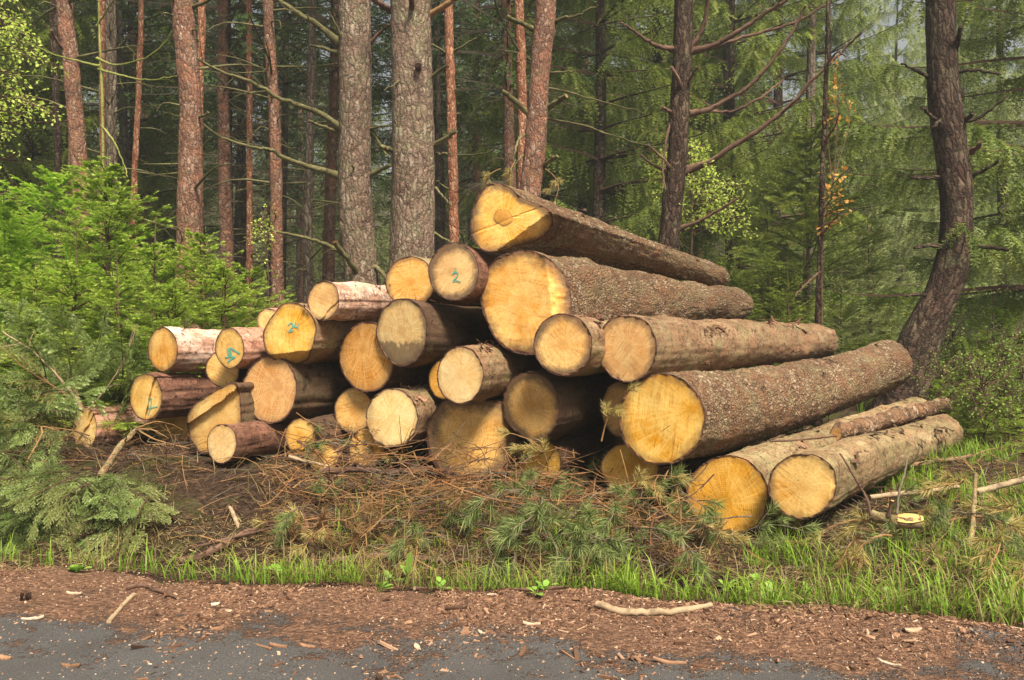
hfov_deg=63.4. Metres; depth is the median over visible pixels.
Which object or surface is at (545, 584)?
weed
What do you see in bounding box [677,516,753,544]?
pine twig
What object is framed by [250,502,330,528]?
pine twig
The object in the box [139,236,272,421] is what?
young spruce
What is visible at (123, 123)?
conifer
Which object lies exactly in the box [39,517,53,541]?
spruce bough
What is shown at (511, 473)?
pine twig
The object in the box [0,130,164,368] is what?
young spruce
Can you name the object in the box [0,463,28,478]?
spruce bough
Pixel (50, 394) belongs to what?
spruce bough
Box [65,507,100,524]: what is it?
spruce bough
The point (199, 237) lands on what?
young spruce
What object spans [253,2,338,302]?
conifer
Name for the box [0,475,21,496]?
spruce bough
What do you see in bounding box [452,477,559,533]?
pine twig
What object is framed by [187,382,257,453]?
log
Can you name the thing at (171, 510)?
spruce bough
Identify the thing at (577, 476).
pine twig
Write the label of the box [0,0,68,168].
birch tree
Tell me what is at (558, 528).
pine twig
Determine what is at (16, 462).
spruce bough
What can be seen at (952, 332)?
shrub
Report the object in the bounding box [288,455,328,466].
stick
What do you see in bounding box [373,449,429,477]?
pine twig
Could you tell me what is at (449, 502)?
pine twig
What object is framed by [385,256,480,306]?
log
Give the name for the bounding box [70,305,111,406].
spruce bough
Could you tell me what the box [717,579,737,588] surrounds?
weed
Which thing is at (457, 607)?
wood chip
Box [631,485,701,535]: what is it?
pine twig
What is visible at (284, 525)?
pine twig
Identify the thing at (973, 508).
stick
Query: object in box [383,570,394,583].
weed
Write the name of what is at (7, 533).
spruce bough
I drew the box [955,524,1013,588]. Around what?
pine twig
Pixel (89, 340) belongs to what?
spruce bough
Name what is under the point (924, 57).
spruce tree
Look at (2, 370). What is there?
spruce bough
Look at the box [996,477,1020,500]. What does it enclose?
pine twig
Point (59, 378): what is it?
stick
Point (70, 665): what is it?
wood chip
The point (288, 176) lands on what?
conifer
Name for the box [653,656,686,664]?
wood chip
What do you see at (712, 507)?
pine twig
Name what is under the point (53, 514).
spruce bough
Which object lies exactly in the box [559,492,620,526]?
pine twig
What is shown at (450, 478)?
pine twig
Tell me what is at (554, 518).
pine twig
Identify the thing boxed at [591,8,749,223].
conifer
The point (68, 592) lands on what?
wood chip
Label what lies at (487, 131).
conifer
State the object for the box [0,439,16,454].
spruce bough
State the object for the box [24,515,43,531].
spruce bough
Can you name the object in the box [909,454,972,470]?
stick
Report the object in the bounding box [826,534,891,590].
pine twig
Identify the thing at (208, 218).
conifer
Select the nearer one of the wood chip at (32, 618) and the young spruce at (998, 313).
the wood chip at (32, 618)
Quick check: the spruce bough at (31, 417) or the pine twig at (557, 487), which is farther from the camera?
the spruce bough at (31, 417)
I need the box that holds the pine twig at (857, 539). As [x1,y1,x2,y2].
[832,532,877,578]
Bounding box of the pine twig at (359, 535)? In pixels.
[341,512,396,562]
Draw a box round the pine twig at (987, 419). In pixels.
[967,409,1000,433]
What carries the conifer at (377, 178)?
on the ground at (244, 511)
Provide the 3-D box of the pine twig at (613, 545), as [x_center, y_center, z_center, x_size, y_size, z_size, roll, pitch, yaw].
[0.361,1.002,4.342,0.587,0.372,0.299,0,0,41]
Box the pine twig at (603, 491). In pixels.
[594,485,612,497]
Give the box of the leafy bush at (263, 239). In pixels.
[245,203,277,307]
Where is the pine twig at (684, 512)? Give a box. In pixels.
[638,501,723,540]
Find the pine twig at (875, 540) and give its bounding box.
[859,515,919,561]
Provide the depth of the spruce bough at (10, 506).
5.11 m
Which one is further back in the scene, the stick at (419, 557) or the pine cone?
the stick at (419, 557)
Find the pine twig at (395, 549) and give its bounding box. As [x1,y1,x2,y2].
[383,522,428,568]
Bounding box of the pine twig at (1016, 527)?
[941,512,1023,538]
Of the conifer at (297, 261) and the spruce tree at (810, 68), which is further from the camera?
the conifer at (297, 261)
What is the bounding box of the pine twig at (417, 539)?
[395,533,422,580]
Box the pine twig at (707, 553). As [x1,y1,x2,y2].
[698,530,720,554]
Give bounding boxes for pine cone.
[19,590,31,600]
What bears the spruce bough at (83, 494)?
on the ground at (244, 511)
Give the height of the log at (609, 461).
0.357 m
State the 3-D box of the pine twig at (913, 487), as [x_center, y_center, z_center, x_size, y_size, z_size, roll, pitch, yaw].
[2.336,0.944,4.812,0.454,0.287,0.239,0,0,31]
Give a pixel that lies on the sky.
(902, 45)
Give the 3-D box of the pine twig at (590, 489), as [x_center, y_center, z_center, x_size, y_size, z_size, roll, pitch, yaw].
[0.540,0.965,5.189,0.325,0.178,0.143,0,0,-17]
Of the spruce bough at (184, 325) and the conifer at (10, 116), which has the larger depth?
the conifer at (10, 116)
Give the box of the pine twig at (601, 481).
[587,469,625,503]
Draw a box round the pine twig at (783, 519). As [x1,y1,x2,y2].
[734,498,824,549]
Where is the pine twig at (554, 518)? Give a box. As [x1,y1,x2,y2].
[512,508,583,582]
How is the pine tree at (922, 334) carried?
on the ground at (244, 511)
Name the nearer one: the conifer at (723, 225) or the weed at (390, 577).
the weed at (390, 577)
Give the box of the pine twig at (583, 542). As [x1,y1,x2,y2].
[565,518,615,574]
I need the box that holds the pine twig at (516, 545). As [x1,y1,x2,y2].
[479,525,527,585]
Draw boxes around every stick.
[0,331,81,409]
[26,426,78,462]
[72,385,84,410]
[88,324,137,408]
[94,426,143,477]
[106,592,135,622]
[125,583,178,599]
[178,520,274,565]
[192,512,328,549]
[228,506,239,527]
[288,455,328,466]
[302,513,314,561]
[319,463,432,493]
[331,553,467,563]
[413,565,568,590]
[595,600,712,615]
[598,501,687,576]
[680,518,706,534]
[770,435,836,442]
[840,453,871,515]
[868,485,959,499]
[895,459,907,514]
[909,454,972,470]
[968,473,977,547]
[977,476,1023,494]
[978,527,1023,546]
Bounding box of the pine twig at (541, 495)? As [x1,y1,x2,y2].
[526,489,566,526]
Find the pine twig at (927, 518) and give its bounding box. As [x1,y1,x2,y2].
[897,501,946,535]
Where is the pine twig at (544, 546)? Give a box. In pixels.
[537,529,574,556]
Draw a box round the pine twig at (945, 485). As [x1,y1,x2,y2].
[910,469,972,499]
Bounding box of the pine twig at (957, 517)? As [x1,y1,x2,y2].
[915,510,983,534]
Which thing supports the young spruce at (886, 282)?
on the ground at (244, 511)
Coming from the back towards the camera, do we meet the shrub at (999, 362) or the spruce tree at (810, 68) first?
the spruce tree at (810, 68)
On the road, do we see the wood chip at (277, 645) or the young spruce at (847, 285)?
the wood chip at (277, 645)
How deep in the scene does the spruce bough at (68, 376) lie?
6.49 m
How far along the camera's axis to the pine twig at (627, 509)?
4.81 m
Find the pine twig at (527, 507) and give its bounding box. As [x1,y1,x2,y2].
[499,497,554,528]
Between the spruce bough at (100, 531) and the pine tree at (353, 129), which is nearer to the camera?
the spruce bough at (100, 531)
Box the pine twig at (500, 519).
[462,511,547,549]
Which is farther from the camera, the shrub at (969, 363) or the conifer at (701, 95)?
the conifer at (701, 95)
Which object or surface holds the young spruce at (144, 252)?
on the ground at (244, 511)
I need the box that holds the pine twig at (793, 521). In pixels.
[723,504,809,529]
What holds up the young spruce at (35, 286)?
on the ground at (244, 511)
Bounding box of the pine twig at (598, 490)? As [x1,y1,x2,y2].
[585,465,616,506]
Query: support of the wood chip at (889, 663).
on the road
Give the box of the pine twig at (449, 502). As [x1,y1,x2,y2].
[441,490,464,508]
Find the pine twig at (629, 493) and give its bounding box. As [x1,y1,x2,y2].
[579,481,664,528]
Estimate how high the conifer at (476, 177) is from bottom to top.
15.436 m
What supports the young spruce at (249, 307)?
on the ground at (244, 511)
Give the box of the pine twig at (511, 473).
[487,450,569,493]
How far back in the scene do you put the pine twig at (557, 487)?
4.92 m
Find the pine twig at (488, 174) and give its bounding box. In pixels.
[481,168,500,189]
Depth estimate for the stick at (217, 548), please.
4.75 m
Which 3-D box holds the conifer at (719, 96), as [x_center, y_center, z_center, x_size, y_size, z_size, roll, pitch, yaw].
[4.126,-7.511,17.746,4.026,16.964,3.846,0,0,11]
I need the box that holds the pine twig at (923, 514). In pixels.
[913,510,930,540]
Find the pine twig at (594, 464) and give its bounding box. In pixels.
[589,456,601,473]
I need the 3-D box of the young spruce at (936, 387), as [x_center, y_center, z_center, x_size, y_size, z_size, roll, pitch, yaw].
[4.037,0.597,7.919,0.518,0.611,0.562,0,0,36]
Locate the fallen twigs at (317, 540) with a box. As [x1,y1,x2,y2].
[18,409,1023,600]
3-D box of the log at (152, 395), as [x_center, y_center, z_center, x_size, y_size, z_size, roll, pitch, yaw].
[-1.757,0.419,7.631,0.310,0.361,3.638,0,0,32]
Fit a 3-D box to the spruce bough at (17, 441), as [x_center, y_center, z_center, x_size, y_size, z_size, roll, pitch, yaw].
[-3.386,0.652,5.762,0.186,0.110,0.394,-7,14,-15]
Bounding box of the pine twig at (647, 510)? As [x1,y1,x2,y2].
[640,499,651,523]
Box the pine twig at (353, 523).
[317,498,378,547]
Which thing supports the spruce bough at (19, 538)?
on the ground at (244, 511)
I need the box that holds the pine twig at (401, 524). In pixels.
[375,518,433,551]
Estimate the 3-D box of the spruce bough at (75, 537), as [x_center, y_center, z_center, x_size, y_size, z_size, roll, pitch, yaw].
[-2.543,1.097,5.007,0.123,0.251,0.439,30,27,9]
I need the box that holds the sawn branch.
[869,500,923,528]
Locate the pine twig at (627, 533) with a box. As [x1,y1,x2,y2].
[583,500,663,557]
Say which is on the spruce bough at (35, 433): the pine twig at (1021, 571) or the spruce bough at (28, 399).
the spruce bough at (28, 399)
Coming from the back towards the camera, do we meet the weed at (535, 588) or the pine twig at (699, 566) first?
the pine twig at (699, 566)
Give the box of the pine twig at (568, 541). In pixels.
[537,534,584,585]
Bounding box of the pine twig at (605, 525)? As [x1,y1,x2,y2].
[590,499,624,543]
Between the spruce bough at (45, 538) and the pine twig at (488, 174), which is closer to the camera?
the spruce bough at (45, 538)
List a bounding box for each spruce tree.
[0,0,144,364]
[0,0,176,357]
[13,0,269,340]
[445,0,644,253]
[455,0,794,317]
[545,0,827,318]
[605,0,895,368]
[688,0,923,365]
[708,0,933,349]
[782,2,827,320]
[793,0,928,329]
[805,0,1023,395]
[837,0,996,371]
[855,0,1023,371]
[864,1,1023,371]
[875,12,1022,368]
[878,42,981,326]
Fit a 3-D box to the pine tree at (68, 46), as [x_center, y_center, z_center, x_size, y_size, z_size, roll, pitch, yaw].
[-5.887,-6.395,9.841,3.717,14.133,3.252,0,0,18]
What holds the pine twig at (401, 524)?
on the ground at (244, 511)
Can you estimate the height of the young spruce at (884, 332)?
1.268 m
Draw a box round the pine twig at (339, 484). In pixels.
[287,476,343,500]
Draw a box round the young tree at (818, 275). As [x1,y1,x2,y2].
[795,0,846,426]
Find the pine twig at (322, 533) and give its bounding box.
[288,518,337,559]
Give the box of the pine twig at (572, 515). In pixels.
[550,505,602,530]
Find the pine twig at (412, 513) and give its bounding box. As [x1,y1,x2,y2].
[349,506,424,543]
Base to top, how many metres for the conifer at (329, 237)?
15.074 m
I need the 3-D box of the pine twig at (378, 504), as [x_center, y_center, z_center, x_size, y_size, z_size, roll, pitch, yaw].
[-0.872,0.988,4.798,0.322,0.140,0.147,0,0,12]
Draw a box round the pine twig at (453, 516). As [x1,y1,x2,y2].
[437,492,484,532]
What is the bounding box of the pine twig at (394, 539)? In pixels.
[389,522,415,547]
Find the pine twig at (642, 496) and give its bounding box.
[617,482,670,509]
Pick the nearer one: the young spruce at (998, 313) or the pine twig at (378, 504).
the pine twig at (378, 504)
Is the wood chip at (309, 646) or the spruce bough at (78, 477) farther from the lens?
the spruce bough at (78, 477)
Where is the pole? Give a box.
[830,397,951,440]
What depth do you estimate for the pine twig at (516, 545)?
4.41 m
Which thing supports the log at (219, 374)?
on the log at (231, 403)
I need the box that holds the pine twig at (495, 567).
[467,537,517,587]
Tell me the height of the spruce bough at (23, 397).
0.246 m
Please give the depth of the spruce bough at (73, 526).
5.03 m
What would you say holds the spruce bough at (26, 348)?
attached to the stick at (59, 378)
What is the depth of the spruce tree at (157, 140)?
17.82 m
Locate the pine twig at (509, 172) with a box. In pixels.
[502,159,515,185]
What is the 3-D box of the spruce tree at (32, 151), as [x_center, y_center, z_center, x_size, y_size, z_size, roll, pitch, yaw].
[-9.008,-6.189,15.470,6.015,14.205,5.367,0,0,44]
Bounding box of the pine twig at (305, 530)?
[285,507,328,541]
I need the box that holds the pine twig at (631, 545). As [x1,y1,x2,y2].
[589,524,648,564]
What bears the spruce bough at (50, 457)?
on the spruce bough at (47, 477)
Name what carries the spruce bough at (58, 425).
on the ground at (244, 511)
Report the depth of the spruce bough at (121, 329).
7.02 m
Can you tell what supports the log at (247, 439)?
on the ground at (244, 511)
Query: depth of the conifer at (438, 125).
15.78 m
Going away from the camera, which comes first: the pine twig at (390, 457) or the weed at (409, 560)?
the weed at (409, 560)
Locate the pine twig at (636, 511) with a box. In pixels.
[623,498,663,532]
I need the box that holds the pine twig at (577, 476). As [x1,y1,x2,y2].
[567,467,595,487]
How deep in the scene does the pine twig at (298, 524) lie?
4.70 m
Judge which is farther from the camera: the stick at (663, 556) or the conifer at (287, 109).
the conifer at (287, 109)
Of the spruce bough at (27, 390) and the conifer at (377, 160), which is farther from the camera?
the conifer at (377, 160)
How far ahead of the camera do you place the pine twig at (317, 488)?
5.13 m
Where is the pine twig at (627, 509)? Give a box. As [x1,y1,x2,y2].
[592,492,643,523]
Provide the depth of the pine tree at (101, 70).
9.57 m
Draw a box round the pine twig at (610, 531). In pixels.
[561,521,661,544]
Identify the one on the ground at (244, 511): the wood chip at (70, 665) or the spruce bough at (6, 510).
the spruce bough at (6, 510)
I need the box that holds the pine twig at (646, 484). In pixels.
[620,466,694,503]
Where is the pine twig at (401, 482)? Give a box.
[389,475,436,499]
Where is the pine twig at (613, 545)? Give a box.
[545,496,635,562]
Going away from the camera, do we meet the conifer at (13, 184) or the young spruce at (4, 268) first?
the young spruce at (4, 268)
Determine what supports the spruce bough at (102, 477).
on the spruce bough at (97, 505)
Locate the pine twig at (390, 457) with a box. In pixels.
[382,448,406,462]
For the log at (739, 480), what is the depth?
5.17 m
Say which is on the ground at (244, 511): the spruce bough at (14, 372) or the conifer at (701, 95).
the conifer at (701, 95)
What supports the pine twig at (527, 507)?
on the ground at (244, 511)
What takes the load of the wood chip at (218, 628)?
on the road
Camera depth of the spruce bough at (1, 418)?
5.68 m
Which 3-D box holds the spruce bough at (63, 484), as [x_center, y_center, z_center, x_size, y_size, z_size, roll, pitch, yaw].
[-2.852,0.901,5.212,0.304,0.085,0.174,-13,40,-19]
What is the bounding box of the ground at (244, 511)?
[0,189,1023,627]
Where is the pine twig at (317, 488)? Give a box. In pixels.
[309,469,330,493]
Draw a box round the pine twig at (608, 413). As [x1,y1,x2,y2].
[599,382,641,440]
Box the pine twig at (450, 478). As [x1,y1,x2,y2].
[413,471,501,513]
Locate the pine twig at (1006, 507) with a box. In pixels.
[953,490,1020,528]
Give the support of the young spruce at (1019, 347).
on the ground at (244, 511)
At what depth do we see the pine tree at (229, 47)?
13.19 m
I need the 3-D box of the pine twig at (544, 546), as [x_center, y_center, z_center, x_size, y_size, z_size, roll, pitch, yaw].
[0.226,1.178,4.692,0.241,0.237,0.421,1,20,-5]
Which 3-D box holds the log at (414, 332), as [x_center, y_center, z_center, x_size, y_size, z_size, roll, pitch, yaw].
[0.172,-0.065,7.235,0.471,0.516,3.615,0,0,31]
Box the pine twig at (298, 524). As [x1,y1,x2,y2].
[288,515,339,535]
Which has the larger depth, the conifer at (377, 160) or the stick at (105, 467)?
the conifer at (377, 160)
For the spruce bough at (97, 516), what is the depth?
4.96 m
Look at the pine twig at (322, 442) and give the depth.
5.85 m
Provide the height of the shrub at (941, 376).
0.888 m
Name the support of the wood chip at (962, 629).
on the road
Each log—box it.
[73,403,155,447]
[129,372,219,419]
[148,323,226,371]
[152,416,189,440]
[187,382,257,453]
[205,353,247,387]
[207,420,289,463]
[215,327,268,368]
[242,356,352,423]
[257,308,277,327]
[263,300,377,364]
[285,414,353,455]
[307,280,392,321]
[309,442,350,468]
[334,387,381,433]
[339,321,432,391]
[349,428,428,467]
[366,383,442,446]
[376,294,499,367]
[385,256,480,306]
[427,397,603,479]
[428,242,501,302]
[428,359,445,399]
[437,339,544,403]
[470,183,729,285]
[480,249,753,354]
[502,369,619,443]
[518,425,623,484]
[533,307,607,376]
[600,441,754,493]
[601,314,838,382]
[601,369,735,437]
[619,340,912,464]
[685,397,926,533]
[768,414,963,519]
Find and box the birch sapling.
[639,138,758,254]
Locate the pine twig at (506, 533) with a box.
[480,497,557,559]
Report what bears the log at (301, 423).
on the ground at (244, 511)
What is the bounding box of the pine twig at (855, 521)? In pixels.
[801,503,887,546]
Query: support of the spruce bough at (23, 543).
on the ground at (244, 511)
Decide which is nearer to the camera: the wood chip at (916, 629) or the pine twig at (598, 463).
the wood chip at (916, 629)
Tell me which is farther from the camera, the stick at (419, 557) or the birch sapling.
the birch sapling
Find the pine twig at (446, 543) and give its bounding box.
[402,532,459,551]
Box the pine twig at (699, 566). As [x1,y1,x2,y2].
[636,519,717,586]
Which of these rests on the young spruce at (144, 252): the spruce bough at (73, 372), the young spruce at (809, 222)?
the spruce bough at (73, 372)
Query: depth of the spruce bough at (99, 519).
5.04 m
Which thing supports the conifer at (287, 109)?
on the ground at (244, 511)
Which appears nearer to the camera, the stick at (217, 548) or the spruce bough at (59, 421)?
the stick at (217, 548)
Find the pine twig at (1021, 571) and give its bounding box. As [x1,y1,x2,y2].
[997,557,1023,596]
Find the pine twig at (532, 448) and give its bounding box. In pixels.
[493,424,549,473]
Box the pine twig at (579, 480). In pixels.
[563,458,607,492]
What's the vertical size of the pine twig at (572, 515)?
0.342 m
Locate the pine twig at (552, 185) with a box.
[543,168,565,203]
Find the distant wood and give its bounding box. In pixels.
[31,0,1023,368]
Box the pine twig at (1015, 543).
[960,511,1023,552]
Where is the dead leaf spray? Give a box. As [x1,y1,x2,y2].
[815,54,855,423]
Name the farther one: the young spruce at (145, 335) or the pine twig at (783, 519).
the young spruce at (145, 335)
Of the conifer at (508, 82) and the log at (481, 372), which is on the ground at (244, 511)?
the conifer at (508, 82)
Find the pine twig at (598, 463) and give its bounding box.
[572,449,609,496]
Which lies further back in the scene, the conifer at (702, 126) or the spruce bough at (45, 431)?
the conifer at (702, 126)
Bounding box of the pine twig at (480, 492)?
[410,488,489,514]
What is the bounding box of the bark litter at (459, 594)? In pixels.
[0,461,1023,679]
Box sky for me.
[13,0,1023,197]
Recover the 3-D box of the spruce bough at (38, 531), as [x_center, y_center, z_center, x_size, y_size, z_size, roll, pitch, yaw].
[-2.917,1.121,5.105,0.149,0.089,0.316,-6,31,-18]
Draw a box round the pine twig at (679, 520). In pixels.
[655,513,710,553]
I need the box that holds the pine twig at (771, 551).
[732,530,795,557]
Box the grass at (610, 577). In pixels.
[0,365,1023,627]
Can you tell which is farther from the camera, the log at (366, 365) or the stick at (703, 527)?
the log at (366, 365)
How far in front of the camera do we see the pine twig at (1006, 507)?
4.74 m
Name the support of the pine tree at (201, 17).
on the ground at (244, 511)
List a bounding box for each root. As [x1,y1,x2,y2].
[138,413,181,440]
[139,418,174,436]
[139,431,202,450]
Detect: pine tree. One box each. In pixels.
[0,0,133,288]
[5,0,165,354]
[15,0,178,350]
[49,0,67,289]
[54,0,277,372]
[90,0,163,324]
[127,0,176,340]
[190,0,391,284]
[196,0,215,257]
[197,0,337,307]
[203,0,314,306]
[209,0,338,324]
[220,0,391,303]
[370,0,457,269]
[431,0,503,243]
[501,0,534,188]
[501,0,662,197]
[618,0,879,279]
[869,0,1008,409]
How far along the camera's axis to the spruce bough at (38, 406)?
5.89 m
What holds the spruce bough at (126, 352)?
on the log at (87, 419)
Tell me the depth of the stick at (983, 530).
4.60 m
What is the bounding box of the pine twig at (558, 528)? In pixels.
[531,521,570,537]
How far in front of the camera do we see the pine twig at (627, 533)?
4.64 m
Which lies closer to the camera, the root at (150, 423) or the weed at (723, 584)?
the weed at (723, 584)
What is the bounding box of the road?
[0,567,1023,679]
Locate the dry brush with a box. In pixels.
[252,412,716,572]
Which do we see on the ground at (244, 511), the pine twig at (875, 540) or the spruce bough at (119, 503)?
the pine twig at (875, 540)
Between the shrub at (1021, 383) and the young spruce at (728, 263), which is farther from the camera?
the young spruce at (728, 263)
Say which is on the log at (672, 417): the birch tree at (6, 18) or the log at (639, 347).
the log at (639, 347)
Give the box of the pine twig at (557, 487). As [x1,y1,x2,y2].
[495,466,567,501]
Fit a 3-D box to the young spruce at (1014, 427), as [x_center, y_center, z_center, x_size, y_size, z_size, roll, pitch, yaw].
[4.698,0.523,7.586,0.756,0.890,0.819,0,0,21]
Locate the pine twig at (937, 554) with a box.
[912,546,962,580]
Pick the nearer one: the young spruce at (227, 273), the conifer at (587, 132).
the young spruce at (227, 273)
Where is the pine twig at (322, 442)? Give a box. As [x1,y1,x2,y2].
[298,419,355,458]
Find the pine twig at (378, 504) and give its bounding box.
[340,500,384,518]
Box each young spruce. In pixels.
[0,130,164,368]
[0,152,215,421]
[0,183,87,388]
[0,190,99,394]
[0,232,149,427]
[0,255,68,421]
[0,263,99,420]
[31,251,182,429]
[35,222,214,389]
[64,212,252,402]
[82,224,264,402]
[82,269,217,440]
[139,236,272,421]
[189,254,294,372]
[708,252,778,370]
[721,108,988,377]
[727,211,865,369]
[732,264,847,368]
[805,258,935,383]
[824,211,943,354]
[873,307,899,340]
[923,374,960,417]
[934,292,1023,396]
[934,337,1020,419]
[934,361,966,397]
[941,369,1015,448]
[960,396,1023,452]
[980,348,1023,434]
[988,333,1023,411]
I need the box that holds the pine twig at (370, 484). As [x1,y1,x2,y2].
[359,474,392,505]
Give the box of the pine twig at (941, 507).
[928,495,982,540]
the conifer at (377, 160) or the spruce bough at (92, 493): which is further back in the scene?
the conifer at (377, 160)
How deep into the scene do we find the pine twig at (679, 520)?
4.71 m
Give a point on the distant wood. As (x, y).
(383, 230)
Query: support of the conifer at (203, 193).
on the ground at (244, 511)
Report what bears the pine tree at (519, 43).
on the ground at (244, 511)
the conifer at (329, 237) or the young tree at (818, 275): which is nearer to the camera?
the young tree at (818, 275)
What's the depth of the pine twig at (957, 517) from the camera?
4.71 m
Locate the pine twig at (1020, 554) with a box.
[974,526,1023,560]
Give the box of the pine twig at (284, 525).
[268,506,319,549]
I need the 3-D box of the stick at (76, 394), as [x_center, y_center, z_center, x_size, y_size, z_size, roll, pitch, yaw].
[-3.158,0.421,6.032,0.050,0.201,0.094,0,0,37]
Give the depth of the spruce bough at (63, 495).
5.06 m
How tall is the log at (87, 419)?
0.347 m
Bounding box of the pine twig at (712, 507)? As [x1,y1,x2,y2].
[628,460,729,524]
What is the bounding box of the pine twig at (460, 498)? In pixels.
[438,481,508,514]
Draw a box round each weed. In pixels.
[68,564,91,571]
[265,564,283,573]
[376,581,392,592]
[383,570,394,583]
[395,553,413,579]
[435,576,450,590]
[526,582,542,595]
[536,579,557,590]
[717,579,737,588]
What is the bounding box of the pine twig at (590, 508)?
[580,494,617,519]
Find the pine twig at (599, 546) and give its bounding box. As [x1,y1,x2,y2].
[562,499,624,570]
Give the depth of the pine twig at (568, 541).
4.18 m
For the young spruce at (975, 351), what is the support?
on the ground at (244, 511)
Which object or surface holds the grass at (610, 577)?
on the ground at (244, 511)
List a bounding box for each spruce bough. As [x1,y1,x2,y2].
[0,297,67,384]
[0,341,27,366]
[0,341,83,412]
[0,359,7,391]
[0,370,28,385]
[0,385,53,424]
[0,385,76,426]
[0,404,89,449]
[0,406,6,427]
[0,420,43,442]
[0,424,43,442]
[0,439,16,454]
[0,444,34,469]
[0,447,27,478]
[0,455,47,471]
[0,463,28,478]
[0,474,56,496]
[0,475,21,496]
[0,477,54,513]
[0,479,12,511]
[0,479,41,503]
[0,500,77,534]
[0,505,46,526]
[0,506,45,548]
[0,507,14,515]
[0,507,30,537]
[0,511,62,531]
[0,528,15,542]
[1,395,43,409]
[1,410,61,437]
[1,414,71,435]
[1,481,70,512]
[2,423,30,467]
[2,442,65,468]
[2,468,65,483]
[2,521,41,554]
[3,395,75,413]
[3,453,55,483]
[5,356,89,417]
[5,390,38,415]
[7,450,79,483]
[9,422,38,448]
[9,447,45,467]
[9,467,50,482]
[13,475,76,527]
[14,332,54,378]
[16,423,59,454]
[17,522,43,551]
[21,363,47,384]
[22,402,52,416]
[22,463,85,485]
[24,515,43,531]
[25,483,105,492]
[27,482,92,541]
[27,517,46,544]
[30,448,64,478]
[32,391,71,400]
[34,472,82,494]
[34,479,92,513]
[35,305,101,409]
[36,350,119,403]
[36,460,69,496]
[38,480,81,531]
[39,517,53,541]
[40,374,110,423]
[40,526,61,541]
[41,359,67,383]
[43,430,70,476]
[45,412,72,427]
[45,495,83,535]
[48,488,112,510]
[51,525,80,562]
[56,361,95,390]
[60,349,110,396]
[60,475,129,519]
[64,520,123,556]
[65,470,97,486]
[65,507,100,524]
[67,499,106,548]
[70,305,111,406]
[70,487,88,516]
[70,507,116,534]
[71,313,112,374]
[71,473,115,490]
[78,467,122,501]
[78,513,143,528]
[79,358,117,398]
[79,468,126,509]
[80,323,136,404]
[82,523,128,561]
[84,498,134,523]
[86,473,119,482]
[90,312,140,352]
[94,368,124,386]
[94,509,149,534]
[99,350,135,397]
[99,488,141,524]
[103,338,154,397]
[104,478,149,486]
[105,370,136,436]
[106,342,148,382]
[107,490,158,504]
[111,478,130,514]
[112,332,146,398]
[114,477,173,493]
[118,497,164,562]
[122,484,178,524]
[127,500,150,529]
[157,315,192,372]
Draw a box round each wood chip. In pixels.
[0,654,12,659]
[21,615,43,619]
[61,663,80,666]
[66,591,81,593]
[211,625,224,629]
[269,642,287,647]
[299,643,316,648]
[414,643,420,650]
[445,605,467,609]
[523,621,540,624]
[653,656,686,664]
[877,657,900,666]
[903,627,921,632]
[960,627,965,633]
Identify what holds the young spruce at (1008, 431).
on the ground at (244, 511)
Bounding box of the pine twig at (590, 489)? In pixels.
[570,479,617,504]
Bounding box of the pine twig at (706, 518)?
[685,508,751,553]
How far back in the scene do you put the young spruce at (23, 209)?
9.17 m
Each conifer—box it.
[0,0,51,341]
[0,0,89,269]
[0,1,118,309]
[0,3,98,259]
[31,0,241,318]
[31,6,96,231]
[41,0,216,271]
[60,0,217,306]
[80,0,372,325]
[84,2,177,190]
[87,0,217,310]
[128,0,218,258]
[147,0,316,326]
[151,0,329,302]
[155,1,234,307]
[158,0,305,325]
[164,0,234,320]
[167,0,269,308]
[205,0,336,307]
[209,12,320,307]
[231,0,457,281]
[253,0,337,302]
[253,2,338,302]
[255,0,445,275]
[287,1,391,281]
[289,0,391,281]
[292,25,390,281]
[324,0,531,253]
[371,0,623,244]
[371,14,466,231]
[372,0,493,245]
[372,0,529,245]
[377,1,482,243]
[431,0,526,247]
[432,1,502,230]
[443,1,515,246]
[458,0,556,187]
[459,1,503,242]
[513,7,671,215]
[529,12,625,211]
[551,21,647,219]
[551,30,630,219]
[586,0,736,166]
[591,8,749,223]
[615,0,791,262]
[623,12,749,245]
[642,0,763,259]
[687,29,769,259]
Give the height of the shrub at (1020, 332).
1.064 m
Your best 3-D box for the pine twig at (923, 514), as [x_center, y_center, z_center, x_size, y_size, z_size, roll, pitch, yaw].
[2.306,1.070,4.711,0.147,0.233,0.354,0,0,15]
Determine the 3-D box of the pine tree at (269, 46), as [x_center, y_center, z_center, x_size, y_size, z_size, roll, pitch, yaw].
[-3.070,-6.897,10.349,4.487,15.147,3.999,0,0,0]
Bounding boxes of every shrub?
[909,346,973,419]
[937,310,981,395]
[938,344,1007,424]
[944,351,1021,449]
[964,338,1023,435]
[972,317,1023,409]
[992,335,1023,442]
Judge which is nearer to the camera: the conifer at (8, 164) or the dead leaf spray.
the dead leaf spray
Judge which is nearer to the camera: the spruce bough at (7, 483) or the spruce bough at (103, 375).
the spruce bough at (7, 483)
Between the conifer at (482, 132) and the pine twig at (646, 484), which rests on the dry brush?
the pine twig at (646, 484)
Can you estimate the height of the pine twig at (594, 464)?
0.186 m
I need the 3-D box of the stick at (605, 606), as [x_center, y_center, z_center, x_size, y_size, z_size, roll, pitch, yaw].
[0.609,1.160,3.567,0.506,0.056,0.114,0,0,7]
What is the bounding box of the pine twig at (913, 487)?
[876,482,956,522]
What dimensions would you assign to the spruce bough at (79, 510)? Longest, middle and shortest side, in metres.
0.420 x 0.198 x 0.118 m
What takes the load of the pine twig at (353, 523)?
on the dry brush
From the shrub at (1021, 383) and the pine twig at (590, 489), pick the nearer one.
the pine twig at (590, 489)
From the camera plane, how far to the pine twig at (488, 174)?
8.62 m

